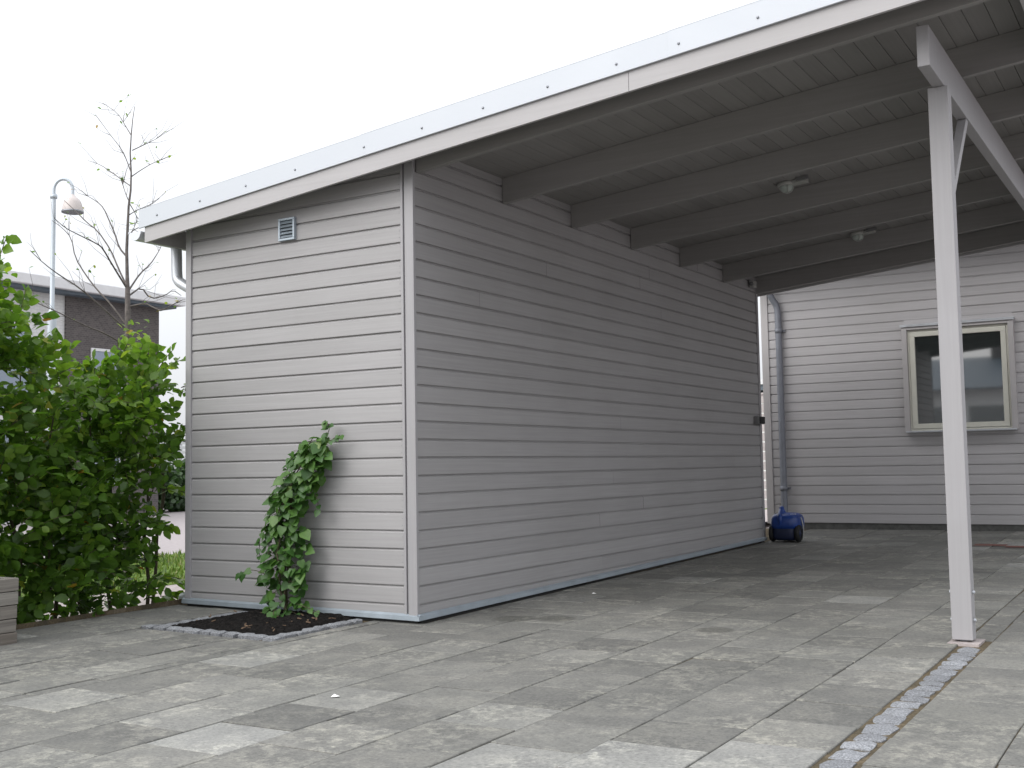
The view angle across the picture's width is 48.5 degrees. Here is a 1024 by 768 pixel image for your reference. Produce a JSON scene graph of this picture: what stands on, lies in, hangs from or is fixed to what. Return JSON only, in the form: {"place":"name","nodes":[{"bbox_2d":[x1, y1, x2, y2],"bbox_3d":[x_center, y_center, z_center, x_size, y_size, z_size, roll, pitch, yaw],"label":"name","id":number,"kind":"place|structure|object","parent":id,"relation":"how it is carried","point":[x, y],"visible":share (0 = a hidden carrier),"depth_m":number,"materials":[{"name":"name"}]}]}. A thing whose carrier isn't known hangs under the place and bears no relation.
{"place":"outdoors","nodes":[
{"label":"outdoors","id":0,"kind":"place"},
{"bbox_2d":[0,512,184,557],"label":"road","id":1,"kind":"structure","parent":0,"point":[175,543],"depth_m":20.54,"materials":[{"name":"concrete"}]},
{"bbox_2d":[46,177,83,545],"bbox_3d":[-6.585,-0.301,16.779,0.493,5.570,0.312,-2,-4,18],"label":"street lamp","id":2,"kind":"object","parent":1,"relation":"on","point":[72,200],"visible":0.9,"depth_m":16.84,"materials":[{"name":"metal"}]},
{"bbox_2d":[16,549,184,598],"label":"grass","id":3,"kind":"structure","parent":0,"point":[179,560],"depth_m":12.57,"materials":[{"name":"green plant"}]},
{"bbox_2d":[160,442,184,467],"bbox_3d":[-9.914,3.032,38.434,0.120,2.155,10.500,-4,-5,31],"label":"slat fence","id":4,"kind":"object","parent":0,"point":[181,448],"depth_m":37.03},
{"bbox_2d":[0,0,762,468],"label":"sky","id":5,"kind":"structure","parent":0,"point":[253,85],"materials":[{"name":"white"}]},
{"bbox_2d":[15,508,766,597],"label":"grass verge","id":6,"kind":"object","parent":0,"point":[143,577],"depth_m":11.98,"materials":[{"name":"green plant"}]},
{"bbox_2d":[29,94,184,583],"bbox_3d":[-3.703,-0.531,10.867,1.603,5.018,1.769,-1,-4,-6],"label":"bare tree","id":7,"kind":"object","parent":6,"relation":"on","point":[128,322],"visible":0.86,"depth_m":11.02,"materials":[{"name":"brown plant"}]},
{"bbox_2d":[35,509,766,620],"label":"path","id":8,"kind":"structure","parent":0,"point":[176,587],"depth_m":9.79,"materials":[{"name":"grey concrete"}]},
{"bbox_2d":[163,509,770,527],"bbox_3d":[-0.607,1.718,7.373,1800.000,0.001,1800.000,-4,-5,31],"label":"ground","id":9,"kind":"structure","parent":0,"point":[767,524],"depth_m":21.89,"materials":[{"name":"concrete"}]},
{"bbox_2d":[0,234,185,624],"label":"beech hedge","id":10,"kind":"object","parent":9,"relation":"on","point":[79,532],"visible":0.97,"depth_m":8.04,"materials":[{"name":"green plant"}]},
{"bbox_2d":[0,270,185,523],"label":"apartment building","id":11,"kind":"structure","parent":9,"relation":"on","point":[72,301],"depth_m":29.32,"materials":[{"name":"brown brick"}]},
{"bbox_2d":[0,322,31,407],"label":"window","id":12,"kind":"structure","parent":11,"relation":"in","point":[3,376],"depth_m":27.45,"materials":[{"name":"clear glass"}]},
{"bbox_2d":[91,348,122,393],"bbox_3d":[-10.610,-0.287,29.745,0.050,1.250,1.000,-4,-5,31],"label":"window","id":13,"kind":"structure","parent":11,"relation":"in","point":[99,355],"depth_m":29.60,"materials":[{"name":"clear glass"}]},
{"bbox_2d":[158,459,184,512],"bbox_3d":[-8.554,3.136,36.107,1.660,1.903,9.401,-4,-5,31],"label":"dark hedge","id":14,"kind":"object","parent":9,"relation":"on","point":[174,501],"visible":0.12,"depth_m":33.17,"materials":[{"name":"green plant"}]},
{"bbox_2d":[760,379,766,499],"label":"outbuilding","id":15,"kind":"structure","parent":9,"relation":"on","point":[762,413],"depth_m":31.90,"materials":[{"name":"wood"}]},
{"bbox_2d":[761,393,766,507],"bbox_3d":[3.419,1.268,17.668,2.740,2.215,0.140,-4,-5,31],"label":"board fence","id":16,"kind":"object","parent":9,"relation":"on","point":[764,463],"depth_m":17.36,"materials":[{"name":"white wood"}]},
{"bbox_2d":[0,528,1023,767],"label":"paving","id":17,"kind":"structure","parent":0,"point":[577,677],"depth_m":5.47,"materials":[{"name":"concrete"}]},
{"bbox_2d":[0,577,18,645],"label":"plank planter","id":18,"kind":"object","parent":17,"relation":"on","point":[9,587],"visible":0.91,"depth_m":6.79,"materials":[{"name":"grey wood"}]},
{"bbox_2d":[141,611,362,641],"bbox_3d":[-1.685,1.600,7.465,1.193,0.088,0.924,-4,-5,31],"label":"sett border","id":19,"kind":"object","parent":17,"relation":"on","point":[224,633],"visible":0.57,"depth_m":7.14,"materials":[{"name":"stone"}]},
{"bbox_2d":[171,609,355,635],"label":"soil","id":20,"kind":"structure","parent":17,"relation":"on","point":[257,619],"depth_m":7.39,"materials":[{"name":"black soil"}]},
{"bbox_2d":[196,610,335,630],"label":"bark chips","id":21,"kind":"object","parent":20,"relation":"on","point":[307,621],"visible":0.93,"depth_m":7.42,"materials":[{"name":"brown wood"}]},
{"bbox_2d":[235,420,343,617],"bbox_3d":[-1.529,0.937,7.757,0.844,1.370,0.363,-4,-5,31],"label":"climbing plant","id":22,"kind":"object","parent":20,"relation":"on","point":[289,498],"visible":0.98,"depth_m":7.75,"materials":[{"name":"green plant"}]},
{"bbox_2d":[128,0,1023,641],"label":"carport","id":23,"kind":"object","parent":17,"relation":"on","point":[504,340],"visible":0.98,"depth_m":8.21,"materials":[{"name":"grey wood"}]},
{"bbox_2d":[278,217,296,241],"bbox_3d":[-1.609,-1.108,8.142,0.152,0.162,0.028,-4,-5,31],"label":"wall vent","id":24,"kind":"object","parent":23,"relation":"attached to","point":[287,229],"depth_m":8.14,"materials":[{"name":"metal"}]},
{"bbox_2d":[749,280,756,287],"bbox_3d":[2.796,-1.160,13.215,0.063,0.080,0.122,-4,-5,31],"label":"junction box","id":25,"kind":"object","parent":23,"relation":"attached to","point":[752,283],"visible":1,"depth_m":13.18,"materials":[{"name":"white plastic"}]},
{"bbox_2d":[754,416,764,423],"bbox_3d":[2.873,0.421,13.189,0.076,0.090,0.200,-4,-5,31],"label":"wall socket","id":26,"kind":"object","parent":23,"relation":"attached to","point":[759,419],"depth_m":13.11,"materials":[{"name":"grey plastic"}]},
{"bbox_2d":[777,175,808,193],"bbox_3d":[2.346,-1.651,9.466,0.280,0.114,0.162,-4,-5,31],"label":"ceiling lamp","id":27,"kind":"object","parent":23,"relation":"attached to","point":[786,186],"visible":1,"depth_m":9.45,"materials":[{"name":"white plastic"}]},
{"bbox_2d":[850,227,876,241],"bbox_3d":[3.587,-1.516,11.586,0.280,0.114,0.162,-4,-5,31],"label":"ceiling lamp","id":28,"kind":"object","parent":23,"relation":"attached to","point":[858,236],"visible":1,"depth_m":11.57,"materials":[{"name":"white plastic"}]},
{"bbox_2d":[769,506,804,541],"bbox_3d":[3.207,1.621,13.197,0.378,0.407,0.401,-4,-5,31],"label":"wheeled canister","id":29,"kind":"object","parent":17,"relation":"on","point":[785,525],"visible":1,"depth_m":13.05,"materials":[{"name":"blue plastic"}]},
{"bbox_2d":[760,244,1023,531],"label":"house","id":30,"kind":"structure","parent":17,"relation":"on","point":[853,425],"depth_m":14.22,"materials":[{"name":"painted wood"},{"name":"glass"},{"name":"concrete"}]},
{"bbox_2d":[899,316,1018,432],"bbox_3d":[5.410,-0.094,13.771,1.308,1.336,0.135,-4,-5,31],"label":"window","id":31,"kind":"structure","parent":30,"relation":"in","point":[989,356],"depth_m":13.69,"materials":[{"name":"metal"}]},
{"bbox_2d":[819,647,979,767],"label":"sett strip","id":32,"kind":"object","parent":17,"relation":"on","point":[869,738],"visible":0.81,"depth_m":4.53,"materials":[{"name":"stone"}]},
{"bbox_2d":[948,639,985,646],"bbox_3d":[2.467,1.407,6.169,0.160,0.026,0.220,-4,-5,31],"label":"post pad","id":33,"kind":"object","parent":17,"relation":"on","point":[976,643],"visible":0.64,"depth_m":6.11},
{"bbox_2d":[974,544,1023,547],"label":"red paving","id":34,"kind":"structure","parent":17,"relation":"on","point":[997,545],"depth_m":11.94,"materials":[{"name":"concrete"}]}
]}

